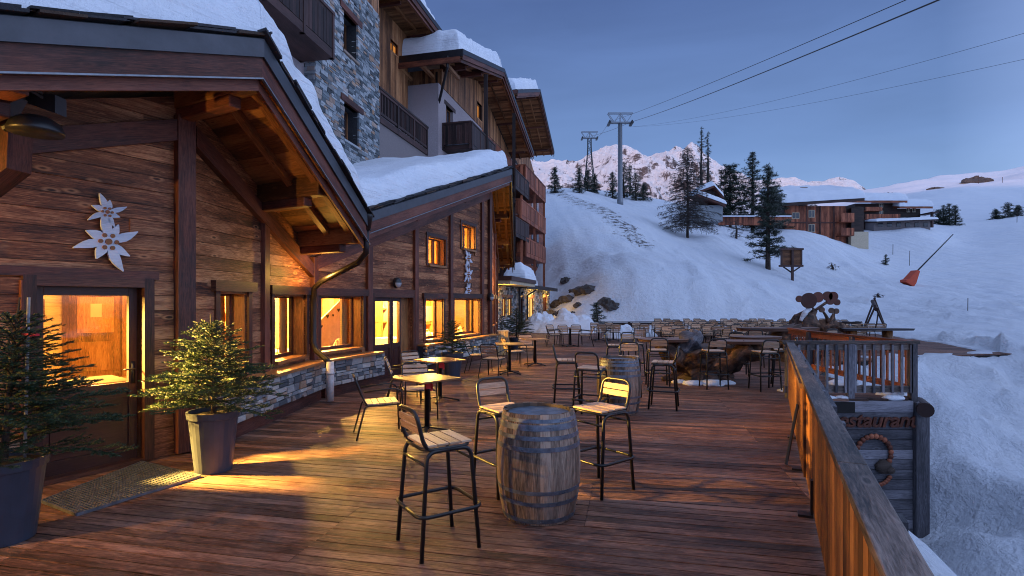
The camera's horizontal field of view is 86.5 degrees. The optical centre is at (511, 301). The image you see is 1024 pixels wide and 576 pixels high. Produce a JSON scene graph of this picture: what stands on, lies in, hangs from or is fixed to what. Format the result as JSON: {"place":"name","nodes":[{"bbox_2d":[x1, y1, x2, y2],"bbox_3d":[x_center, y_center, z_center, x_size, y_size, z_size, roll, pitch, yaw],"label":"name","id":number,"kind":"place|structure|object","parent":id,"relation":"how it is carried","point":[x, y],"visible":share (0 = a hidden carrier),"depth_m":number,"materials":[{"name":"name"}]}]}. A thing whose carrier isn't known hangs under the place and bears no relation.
{"place":"outdoors","nodes":[
{"label":"outdoors","id":0,"kind":"place"},
{"bbox_2d":[0,331,1010,575],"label":"deck","id":1,"kind":"structure","parent":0,"point":[721,488],"depth_m":4.76,"materials":[{"name":"wood"}]},
{"bbox_2d":[0,297,137,547],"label":"potted fir","id":2,"kind":"object","parent":1,"relation":"on","point":[22,472],"visible":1,"depth_m":3.98,"materials":[{"name":"green plant"}]},
{"bbox_2d":[41,461,200,515],"bbox_3d":[-3.776,1.738,5.161,1.031,0.026,1.141,0,0,25],"label":"grate mat","id":3,"kind":"object","parent":1,"relation":"on","point":[137,479],"visible":1,"depth_m":5.06,"materials":[{"name":"metal"}]},
{"bbox_2d":[127,314,288,474],"bbox_3d":[-3.077,0.936,5.630,1.532,1.623,1.424,0,0,0],"label":"potted fir","id":4,"kind":"object","parent":1,"relation":"on","point":[212,429],"visible":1,"depth_m":5.51,"materials":[{"name":"green plant"}]},
{"bbox_2d":[0,0,515,485],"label":"restaurant hall","id":5,"kind":"structure","parent":1,"relation":"on","point":[202,144],"depth_m":6.39,"materials":[{"name":"red wood"}]},
{"bbox_2d":[0,91,66,196],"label":"roof beam","id":6,"kind":"object","parent":5,"relation":"attached to","point":[16,150],"visible":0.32,"depth_m":4.68,"materials":[{"name":"wood"}]},
{"bbox_2d":[1,113,65,139],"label":"dome lamp","id":7,"kind":"object","parent":5,"relation":"attached to","point":[35,126],"visible":0.99,"depth_m":4.34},
{"bbox_2d":[47,375,126,386],"bbox_3d":[-5.350,1.345,6.550,0.820,0.740,1.130,0,0,38],"label":"dining table","id":8,"kind":"object","parent":5,"relation":"on","point":[108,379],"visible":0.11,"depth_m":6.79,"materials":[{"name":"brown wood"}]},
{"bbox_2d":[37,286,136,476],"bbox_3d":[-4.333,0.780,5.570,0.109,1.860,0.904,0,0,31],"label":"door","id":9,"kind":"structure","parent":5,"relation":"in","point":[125,431],"depth_m":5.68,"materials":[{"name":"paint"}]},
{"bbox_2d":[62,295,126,378],"bbox_3d":[-9.314,0.660,12.177,1.150,2.120,0.100,0,0,-36],"label":"inner door","id":10,"kind":"structure","parent":5,"relation":"in","point":[97,325],"depth_m":12.17,"materials":[{"name":"wood"}]},
{"bbox_2d":[72,208,137,271],"bbox_3d":[-4.165,-0.632,5.592,0.043,0.637,0.577,0,0,31],"label":"edelweiss cutout","id":11,"kind":"object","parent":5,"relation":"attached to","point":[108,239],"visible":1,"depth_m":5.60},
{"bbox_2d":[87,193,126,226],"bbox_3d":[-4.161,-0.937,5.600,0.043,0.332,0.352,0,0,31],"label":"edelweiss cutout","id":12,"kind":"object","parent":5,"relation":"attached to","point":[107,212],"visible":1,"depth_m":5.57},
{"bbox_2d":[211,280,257,377],"bbox_3d":[-3.900,0.490,7.323,0.445,1.520,1.005,0,0,3],"label":"window","id":13,"kind":"structure","parent":5,"relation":"in","point":[234,291],"depth_m":7.63,"materials":[{"name":"brown wood"}]},
{"bbox_2d":[270,285,310,364],"bbox_3d":[-3.812,0.500,8.989,0.445,1.500,1.466,0,0,3],"label":"window","id":14,"kind":"structure","parent":5,"relation":"in","point":[297,343],"depth_m":9.48,"materials":[{"name":"brown wood"}]},
{"bbox_2d":[259,0,428,163],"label":"stone tower","id":15,"kind":"structure","parent":5,"relation":"on","point":[333,46],"depth_m":18.46,"materials":[{"name":"grey stone"}]},
{"bbox_2d":[340,0,362,65],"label":"window","id":16,"kind":"structure","parent":15,"relation":"in","point":[347,11],"depth_m":18.33,"materials":[{"name":"red wood"}]},
{"bbox_2d":[340,92,363,150],"bbox_3d":[-5.592,-5.980,18.314,0.784,1.500,1.632,0,0,0],"label":"window","id":17,"kind":"structure","parent":15,"relation":"in","point":[348,101],"depth_m":18.60,"materials":[{"name":"red wood"}]},
{"bbox_2d":[318,288,369,354],"bbox_3d":[-3.461,0.500,10.691,0.445,1.500,1.616,0,0,20],"label":"window","id":18,"kind":"structure","parent":5,"relation":"in","point":[350,299],"depth_m":11.21,"materials":[{"name":"brown wood"}]},
{"bbox_2d":[375,297,392,378],"bbox_3d":[-2.889,0.810,12.037,0.109,1.800,0.833,0,0,20],"label":"door","id":19,"kind":"structure","parent":5,"relation":"in","point":[387,347],"depth_m":12.35,"materials":[{"name":"paint"}]},
{"bbox_2d":[375,336,396,344],"bbox_3d":[-3.089,1.345,14.630,1.130,0.740,0.820,0,0,20],"label":"dining table","id":20,"kind":"object","parent":5,"relation":"on","point":[381,340],"visible":0.12,"depth_m":14.33,"materials":[{"name":"wood"}]},
{"bbox_2d":[392,298,400,375],"bbox_3d":[-2.705,0.810,12.630,0.050,1.800,0.387,0,0,20],"label":"door","id":21,"kind":"structure","parent":5,"relation":"in","point":[396,346],"depth_m":12.68,"materials":[{"name":"paint"}]},
{"bbox_2d":[422,293,447,341],"bbox_3d":[-2.117,0.407,14.215,0.330,1.235,1.300,0,0,20],"label":"window","id":22,"kind":"structure","parent":5,"relation":"in","point":[437,298],"depth_m":14.63,"materials":[{"name":"brown wood"}]},
{"bbox_2d":[426,232,446,267],"bbox_3d":[-2.047,-1.327,14.320,0.270,0.865,1.140,0,0,20],"label":"window","id":23,"kind":"structure","parent":5,"relation":"in","point":[441,258],"depth_m":14.50,"materials":[{"name":"brown wood"}]},
{"bbox_2d":[453,293,482,336],"bbox_3d":[-1.469,0.530,16.164,0.445,1.520,2.123,0,0,20],"label":"window","id":24,"kind":"structure","parent":5,"relation":"in","point":[475,312],"depth_m":16.95,"materials":[{"name":"brown wood"}]},
{"bbox_2d":[459,219,476,252],"bbox_3d":[-1.360,-1.927,16.209,0.270,0.865,1.137,0,0,20],"label":"window","id":25,"kind":"structure","parent":5,"relation":"in","point":[470,226],"depth_m":16.44,"materials":[{"name":"brown wood"}]},
{"bbox_2d":[352,374,404,440],"bbox_3d":[-1.755,1.352,7.137,0.636,0.798,0.512,0,0,-20],"label":"terrace chair","id":26,"kind":"object","parent":1,"relation":"on","point":[384,401],"visible":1,"depth_m":7.02,"materials":[{"name":"beige wood"}]},
{"bbox_2d":[384,356,421,403],"bbox_3d":[-1.887,1.352,9.444,0.636,0.798,0.512,0,0,-9],"label":"terrace chair","id":27,"kind":"object","parent":1,"relation":"on","point":[387,363],"visible":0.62,"depth_m":9.31,"materials":[{"name":"beige wood"}]},
{"bbox_2d":[398,350,437,396],"bbox_3d":[-1.776,1.352,10.326,0.512,0.798,0.636,0,0,-45],"label":"terrace chair","id":28,"kind":"object","parent":1,"relation":"on","point":[409,357],"visible":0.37,"depth_m":10.43,"materials":[{"name":"beige wood"}]},
{"bbox_2d":[399,362,438,418],"bbox_3d":[-1.432,1.352,8.285,0.512,0.798,0.636,0,0,-19],"label":"terrace chair","id":29,"kind":"object","parent":1,"relation":"on","point":[419,388],"visible":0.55,"depth_m":8.47,"materials":[{"name":"beige wood"}]},
{"bbox_2d":[392,373,461,432],"bbox_3d":[-1.140,1.385,7.300,0.660,0.727,0.660,0,0,44],"label":"terrace table","id":30,"kind":"object","parent":1,"relation":"on","point":[427,380],"visible":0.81,"depth_m":7.27,"materials":[{"name":"beige wood"}]},
{"bbox_2d":[396,404,480,563],"bbox_3d":[-0.534,1.241,3.934,0.513,1.016,0.497,0,0,-33],"label":"bar stool","id":31,"kind":"object","parent":1,"relation":"on","point":[431,440],"visible":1,"depth_m":3.85,"materials":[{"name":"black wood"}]},
{"bbox_2d":[414,357,465,403],"bbox_3d":[-1.270,1.385,9.600,0.660,0.727,0.660,0,0,-42],"label":"terrace table","id":32,"kind":"object","parent":1,"relation":"on","point":[440,361],"visible":0.88,"depth_m":9.57,"materials":[{"name":"beige wood"}]},
{"bbox_2d":[431,320,473,376],"bbox_3d":[-1.339,1.050,12.472,1.006,1.395,0.920,0,0,0],"label":"potted fir","id":33,"kind":"object","parent":1,"relation":"on","point":[452,369],"visible":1,"depth_m":12.33,"materials":[{"name":"green plant"}]},
{"bbox_2d":[464,340,492,372],"bbox_3d":[-0.837,1.352,13.456,0.636,0.798,0.512,0,0,9],"label":"terrace chair","id":34,"kind":"object","parent":1,"relation":"on","point":[473,354],"visible":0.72,"depth_m":13.39,"materials":[{"name":"beige wood"}]},
{"bbox_2d":[478,344,507,379],"bbox_3d":[-0.433,1.352,12.515,0.512,0.798,0.636,0,0,21],"label":"terrace chair","id":35,"kind":"object","parent":1,"relation":"on","point":[487,351],"visible":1,"depth_m":12.31,"materials":[{"name":"beige wood"}]},
{"bbox_2d":[473,376,513,499],"bbox_3d":[-0.066,1.241,5.094,0.497,1.016,0.513,0,0,-34],"label":"bar stool","id":36,"kind":"object","parent":1,"relation":"on","point":[497,408],"visible":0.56,"depth_m":5.14,"materials":[{"name":"black wood"}]},
{"bbox_2d":[497,330,508,354],"bbox_3d":[-0.290,1.335,17.745,0.380,0.790,0.370,0,0,0],"label":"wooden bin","id":37,"kind":"object","parent":1,"relation":"on","point":[503,336],"visible":0.63,"depth_m":17.58,"materials":[{"name":"brown wood"}]},
{"bbox_2d":[495,342,524,374],"bbox_3d":[-0.060,1.385,13.200,0.660,0.727,0.660,0,0,-6],"label":"terrace table","id":38,"kind":"object","parent":1,"relation":"on","point":[509,344],"visible":0.96,"depth_m":13.18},
{"bbox_2d":[500,338,527,368],"bbox_3d":[0.045,1.352,14.336,0.636,0.798,0.512,0,0,-21],"label":"terrace chair","id":39,"kind":"object","parent":1,"relation":"on","point":[520,351],"visible":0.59,"depth_m":14.22,"materials":[{"name":"beige wood"}]},
{"bbox_2d":[500,306,533,349],"bbox_3d":[0.160,0.939,18.834,1.309,1.616,1.395,0,0,0],"label":"potted fir","id":40,"kind":"object","parent":1,"relation":"on","point":[516,327],"visible":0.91,"depth_m":18.72,"materials":[{"name":"green plant"}]},
{"bbox_2d":[517,334,536,363],"bbox_3d":[0.416,1.352,15.637,0.512,0.798,0.636,0,0,-6],"label":"terrace chair","id":41,"kind":"object","parent":1,"relation":"on","point":[525,341],"visible":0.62,"depth_m":15.86,"materials":[{"name":"beige wood"}]},
{"bbox_2d":[498,262,557,335],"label":"stone ground floor","id":42,"kind":"structure","parent":1,"relation":"on","point":[534,298],"depth_m":31.50,"materials":[{"name":"grey stone"}]},
{"bbox_2d":[381,29,533,285],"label":"chalet apartments","id":43,"kind":"structure","parent":42,"relation":"on","point":[461,98],"depth_m":28.76,"materials":[{"name":"wood"}]},
{"bbox_2d":[379,0,441,108],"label":"chalet","id":44,"kind":"object","parent":43,"relation":"on","point":[400,21],"visible":0.38,"depth_m":25.94,"materials":[{"name":"wood"}]},
{"bbox_2d":[444,100,455,121],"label":"window","id":45,"kind":"structure","parent":43,"relation":"in","point":[445,102],"depth_m":29.19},
{"bbox_2d":[521,338,549,366],"bbox_3d":[0.630,1.385,14.900,0.660,0.727,0.660,0,0,-11],"label":"terrace table","id":46,"kind":"object","parent":1,"relation":"on","point":[534,339],"visible":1,"depth_m":14.87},
{"bbox_2d":[520,311,553,332],"bbox_3d":[1.705,1.181,32.504,2.899,1.198,4.630,0,0,0],"label":"snow heap","id":47,"kind":"object","parent":1,"relation":"on","point":[537,320],"visible":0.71,"depth_m":31.64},
{"bbox_2d":[497,402,580,525],"bbox_3d":[0.220,1.315,4.520,0.694,0.866,0.696,0,0,-34],"label":"wine barrel","id":48,"kind":"object","parent":1,"relation":"on","point":[538,461],"visible":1,"depth_m":4.24,"materials":[{"name":"brown wood"}]},
{"bbox_2d":[536,308,596,332],"bbox_3d":[3.217,1.076,30.597,3.831,1.408,1.586,0,0,0],"label":"snow heap","id":49,"kind":"object","parent":1,"relation":"on","point":[564,316],"visible":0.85,"depth_m":30.19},
{"bbox_2d":[552,344,580,404],"bbox_3d":[0.937,1.241,9.249,0.513,1.016,0.497,0,0,5],"label":"bar stool","id":50,"kind":"object","parent":1,"relation":"on","point":[578,384],"visible":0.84,"depth_m":9.06,"materials":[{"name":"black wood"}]},
{"bbox_2d":[571,352,609,421],"bbox_3d":[1.183,1.241,8.156,0.497,1.016,0.513,0,0,25],"label":"bar stool","id":51,"kind":"object","parent":1,"relation":"on","point":[582,359],"visible":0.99,"depth_m":8.01,"materials":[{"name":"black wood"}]},
{"bbox_2d":[573,377,634,499],"bbox_3d":[0.825,1.241,5.096,0.513,1.016,0.497,0,0,-39],"label":"bar stool","id":52,"kind":"object","parent":1,"relation":"on","point":[598,408],"visible":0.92,"depth_m":5.06,"materials":[{"name":"black wood"}]},
{"bbox_2d":[602,324,633,338],"bbox_3d":[5.277,1.433,26.297,1.742,0.694,1.494,0,0,24],"label":"snow heap","id":53,"kind":"object","parent":1,"relation":"on","point":[626,328],"visible":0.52,"depth_m":25.93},
{"bbox_2d":[597,355,640,414],"bbox_3d":[1.700,1.315,8.650,0.694,0.866,0.696,0,0,42],"label":"wine barrel","id":54,"kind":"object","parent":1,"relation":"on","point":[626,367],"visible":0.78,"depth_m":8.37,"materials":[{"name":"brown wood"}]},
{"bbox_2d":[619,341,642,397],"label":"bar stool","id":55,"kind":"object","parent":1,"relation":"on","point":[633,348],"visible":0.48,"depth_m":9.94,"materials":[{"name":"beige wood"}]},
{"bbox_2d":[620,332,645,375],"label":"bar stool","id":56,"kind":"object","parent":1,"relation":"on","point":[633,337],"visible":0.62,"depth_m":13.01,"materials":[{"name":"beige wood"}]},
{"bbox_2d":[633,328,646,348],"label":"terrace chair","id":57,"kind":"object","parent":1,"relation":"on","point":[639,332],"visible":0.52,"depth_m":19.32,"materials":[{"name":"beige wood"}]},
{"bbox_2d":[645,338,670,387],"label":"bar stool","id":58,"kind":"object","parent":1,"relation":"on","point":[654,343],"visible":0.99,"depth_m":11.02,"materials":[{"name":"black wood"}]},
{"bbox_2d":[647,346,679,410],"bbox_3d":[2.494,1.241,8.952,0.513,1.016,0.497,0,0,20],"label":"bar stool","id":59,"kind":"object","parent":1,"relation":"on","point":[670,363],"visible":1,"depth_m":8.82,"materials":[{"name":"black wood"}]},
{"bbox_2d":[594,321,758,329],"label":"end parapet","id":60,"kind":"structure","parent":1,"relation":"on","point":[630,324],"depth_m":32.00,"materials":[{"name":"stone"}]},
{"bbox_2d":[638,329,781,385],"bbox_3d":[4.435,1.253,12.009,3.309,1.280,1.662,0,0,0],"label":"stump table","id":61,"kind":"object","parent":1,"relation":"on","point":[739,349],"visible":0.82,"depth_m":11.72,"materials":[{"name":"brown wood"}]},
{"bbox_2d":[698,339,728,389],"bbox_3d":[4.080,1.241,11.007,0.497,1.016,0.513,0,0,0],"label":"bar stool","id":62,"kind":"object","parent":1,"relation":"on","point":[716,344],"visible":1,"depth_m":10.81,"materials":[{"name":"black wood"}]},
{"bbox_2d":[748,339,781,391],"bbox_3d":[4.999,1.241,10.757,0.497,1.016,0.513,0,0,-6],"label":"bar stool","id":63,"kind":"object","parent":1,"relation":"on","point":[765,344],"visible":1,"depth_m":10.58,"materials":[{"name":"black wood"}]},
{"bbox_2d":[770,337,797,386],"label":"bar stool","id":64,"kind":"object","parent":1,"relation":"on","point":[773,369],"visible":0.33,"depth_m":11.14,"materials":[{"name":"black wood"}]},
{"bbox_2d":[736,323,842,361],"bbox_3d":[8.217,1.307,16.186,3.105,1.346,1.576,0,0,0],"label":"slab table","id":65,"kind":"object","parent":1,"relation":"on","point":[782,331],"visible":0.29,"depth_m":15.95,"materials":[{"name":"brown wood"}]},
{"bbox_2d":[789,291,850,340],"bbox_3d":[11.149,0.704,19.790,2.398,2.129,1.262,0,0,0],"label":"carved stump","id":66,"kind":"object","parent":1,"relation":"on","point":[807,317],"visible":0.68,"depth_m":19.49,"materials":[{"name":"brown wood"}]},
{"bbox_2d":[779,328,919,401],"bbox_3d":[7.178,1.308,11.848,2.244,1.185,5.761,0,0,28],"label":"platform railing","id":67,"kind":"object","parent":1,"relation":"on","point":[849,345],"visible":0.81,"depth_m":9.84,"materials":[{"name":"brown wood"}]},
{"bbox_2d":[785,342,933,575],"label":"deck railing","id":68,"kind":"object","parent":1,"relation":"on","point":[862,526],"visible":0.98,"depth_m":2.74,"materials":[{"name":"brown wood"}]},
{"bbox_2d":[841,328,914,350],"bbox_3d":[12.864,1.350,19.195,2.545,0.800,0.606,0,0,0],"label":"slab bench","id":69,"kind":"object","parent":1,"relation":"on","point":[887,332],"visible":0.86,"depth_m":19.05,"materials":[{"name":"brown wood"}]},
{"bbox_2d":[530,142,749,202],"bbox_3d":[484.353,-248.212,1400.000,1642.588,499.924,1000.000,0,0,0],"label":"mountain","id":70,"kind":"structure","parent":0,"point":[655,171],"depth_m":1553.60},
{"bbox_2d":[425,0,1023,188],"label":"sky","id":71,"kind":"structure","parent":0,"point":[588,60],"materials":[{"name":"blue"}]},
{"bbox_2d":[536,166,1023,575],"bbox_3d":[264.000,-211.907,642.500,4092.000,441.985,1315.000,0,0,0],"label":"snow ground","id":72,"kind":"structure","parent":0,"point":[636,260],"depth_m":43.12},
{"bbox_2d":[508,78,554,286],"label":"apartments","id":73,"kind":"structure","parent":72,"relation":"on","point":[531,254],"depth_m":46.48,"materials":[{"name":"wood"}]},
{"bbox_2d":[546,166,563,192],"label":"conifer","id":74,"kind":"object","parent":72,"relation":"on","point":[556,186],"visible":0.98,"depth_m":103.79,"materials":[{"name":"green plant"}]},
{"bbox_2d":[570,166,585,192],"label":"conifer","id":75,"kind":"object","parent":72,"relation":"on","point":[579,184],"visible":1,"depth_m":107.81,"materials":[{"name":"green plant"}]},
{"bbox_2d":[580,284,595,294],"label":"boulder","id":76,"kind":"object","parent":72,"relation":"on","point":[587,289],"visible":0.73,"depth_m":40.59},
{"bbox_2d":[582,170,595,192],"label":"conifer","id":77,"kind":"object","parent":72,"relation":"on","point":[587,186],"visible":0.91,"depth_m":115.84,"materials":[{"name":"green plant"}]},
{"bbox_2d":[581,131,597,185],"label":"lift pylon","id":78,"kind":"object","parent":72,"relation":"on","point":[590,143],"visible":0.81,"depth_m":164.60,"materials":[{"name":"metal"}]},
{"bbox_2d":[591,173,600,193],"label":"conifer","id":79,"kind":"object","parent":72,"relation":"on","point":[595,184],"visible":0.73,"depth_m":117.67,"materials":[{"name":"green plant"}]},
{"bbox_2d":[590,302,605,323],"bbox_3d":[5.470,1.278,35.366,1.591,2.570,1.524,0,0,0],"label":"conifer","id":80,"kind":"object","parent":72,"relation":"on","point":[595,317],"visible":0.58,"depth_m":35.44,"materials":[{"name":"green plant"}]},
{"bbox_2d":[604,171,617,198],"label":"conifer","id":81,"kind":"object","parent":72,"relation":"on","point":[612,185],"visible":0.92,"depth_m":117.86,"materials":[{"name":"green plant"}]},
{"bbox_2d":[603,300,619,310],"bbox_3d":[6.967,0.410,37.919,1.047,0.986,1.510,0,0,42],"label":"boulder","id":82,"kind":"object","parent":72,"relation":"on","point":[612,305],"visible":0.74,"depth_m":37.53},
{"bbox_2d":[607,112,633,204],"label":"lift pylon","id":83,"kind":"object","parent":72,"relation":"on","point":[620,183],"visible":0.98,"depth_m":109.60,"materials":[{"name":"metal"}]},
{"bbox_2d":[610,0,905,121],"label":"lift cable","id":84,"kind":"object","parent":83,"relation":"attached to","point":[787,50],"visible":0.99,"depth_m":35.65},
{"bbox_2d":[632,0,939,121],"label":"lift cable","id":85,"kind":"object","parent":83,"relation":"attached to","point":[819,49],"visible":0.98,"depth_m":29.07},
{"bbox_2d":[617,162,632,197],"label":"conifer","id":86,"kind":"object","parent":72,"relation":"on","point":[625,186],"visible":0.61,"depth_m":121.83,"materials":[{"name":"green plant"}]},
{"bbox_2d":[624,165,634,195],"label":"conifer","id":87,"kind":"object","parent":72,"relation":"on","point":[629,177],"visible":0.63,"depth_m":127.86,"materials":[{"name":"green plant"}]},
{"bbox_2d":[630,172,644,200],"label":"conifer","id":88,"kind":"object","parent":72,"relation":"on","point":[635,196],"visible":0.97,"depth_m":119.85,"materials":[{"name":"green plant"}]},
{"bbox_2d":[638,182,652,200],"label":"conifer","id":89,"kind":"object","parent":72,"relation":"on","point":[644,188],"visible":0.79,"depth_m":121.62,"materials":[{"name":"green plant"}]},
{"bbox_2d":[655,147,727,237],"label":"larch tree","id":90,"kind":"object","parent":72,"relation":"on","point":[686,222],"visible":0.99,"depth_m":73.67,"materials":[{"name":"green plant"}]},
{"bbox_2d":[697,127,707,185],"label":"pine tree","id":91,"kind":"object","parent":72,"relation":"on","point":[701,172],"visible":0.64,"depth_m":129.81,"materials":[{"name":"green plant"}]},
{"bbox_2d":[686,181,726,223],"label":"stone chalet","id":92,"kind":"object","parent":72,"relation":"on","point":[718,196],"visible":0.65,"depth_m":85.00,"materials":[{"name":"grey stone"}]},
{"bbox_2d":[703,131,713,183],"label":"pine tree","id":93,"kind":"object","parent":72,"relation":"on","point":[707,162],"visible":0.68,"depth_m":130.85,"materials":[{"name":"green plant"}]},
{"bbox_2d":[715,163,751,226],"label":"pine tree","id":94,"kind":"object","parent":72,"relation":"on","point":[729,192],"visible":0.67,"depth_m":91.41,"materials":[{"name":"green plant"}]},
{"bbox_2d":[737,152,770,231],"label":"pine tree","id":95,"kind":"object","parent":72,"relation":"on","point":[753,174],"visible":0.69,"depth_m":91.76,"materials":[{"name":"green plant"}]},
{"bbox_2d":[718,215,791,224],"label":"red shed","id":96,"kind":"structure","parent":72,"relation":"on","point":[749,220],"depth_m":89.95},
{"bbox_2d":[743,162,796,269],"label":"pine tree","id":97,"kind":"object","parent":72,"relation":"on","point":[767,241],"visible":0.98,"depth_m":62.72,"materials":[{"name":"green plant"}]},
{"bbox_2d":[760,185,794,229],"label":"pine tree","id":98,"kind":"object","parent":72,"relation":"on","point":[783,207],"visible":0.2,"depth_m":96.18,"materials":[{"name":"green plant"}]},
{"bbox_2d":[779,248,803,280],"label":"notice board","id":99,"kind":"object","parent":72,"relation":"on","point":[791,258],"visible":0.95,"depth_m":57.96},
{"bbox_2d":[759,185,868,248],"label":"long chalet","id":100,"kind":"object","parent":72,"relation":"on","point":[844,224],"visible":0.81,"depth_m":97.85,"materials":[{"name":"wood"}]},
{"bbox_2d":[863,297,885,333],"bbox_3d":[20.139,0.813,30.219,1.318,2.081,2.548,0,0,34],"label":"log rest frame","id":101,"kind":"object","parent":72,"relation":"on","point":[874,305],"visible":0.59,"depth_m":29.57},
{"bbox_2d":[834,397,934,537],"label":"sign wall","id":102,"kind":"structure","parent":72,"relation":"on","point":[891,439],"depth_m":9.77,"materials":[{"name":"grey wood"}]},
{"bbox_2d":[881,394,904,400],"bbox_3d":[6.883,1.741,9.837,0.410,0.102,0.212,0,0,0],"label":"snow patch","id":103,"kind":"object","parent":102,"relation":"on","point":[894,397],"visible":0.99,"depth_m":9.77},
{"bbox_2d":[846,192,938,230],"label":"dark chalet","id":104,"kind":"object","parent":72,"relation":"on","point":[882,211],"visible":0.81,"depth_m":123.01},
{"bbox_2d":[900,234,953,285],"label":"snow gun","id":105,"kind":"object","parent":72,"relation":"on","point":[910,278],"visible":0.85,"depth_m":60.34,"materials":[{"name":"red plastic"}]},
{"bbox_2d":[938,205,950,224],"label":"conifer","id":106,"kind":"object","parent":72,"relation":"on","point":[944,213],"visible":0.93,"depth_m":149.59,"materials":[{"name":"green plant"}]},
{"bbox_2d":[941,203,959,224],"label":"conifer","id":107,"kind":"object","parent":72,"relation":"on","point":[949,205],"visible":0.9,"depth_m":149.57,"materials":[{"name":"green plant"}]},
{"bbox_2d":[950,205,965,225],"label":"conifer","id":108,"kind":"object","parent":72,"relation":"on","point":[956,210],"visible":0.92,"depth_m":149.59,"materials":[{"name":"green plant"}]},
{"bbox_2d":[961,175,993,183],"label":"rock outcrop","id":109,"kind":"object","parent":72,"relation":"on","point":[974,179],"visible":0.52,"depth_m":554.49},
{"bbox_2d":[1000,202,1017,217],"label":"conifer","id":110,"kind":"object","parent":72,"relation":"on","point":[1009,213],"visible":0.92,"depth_m":164.76,"materials":[{"name":"green plant"}]},
{"bbox_2d":[738,177,865,198],"bbox_3d":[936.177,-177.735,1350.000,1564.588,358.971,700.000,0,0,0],"label":"mountain","id":111,"kind":"structure","parent":0,"point":[836,181],"depth_m":1542.58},
{"bbox_2d":[820,355,1007,412],"bbox_3d":[6.000,1.903,16.000,30.000,0.195,40.000,0,0,0],"label":"deck underside","id":112,"kind":"object","parent":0,"point":[845,407],"visible":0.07,"depth_m":9.75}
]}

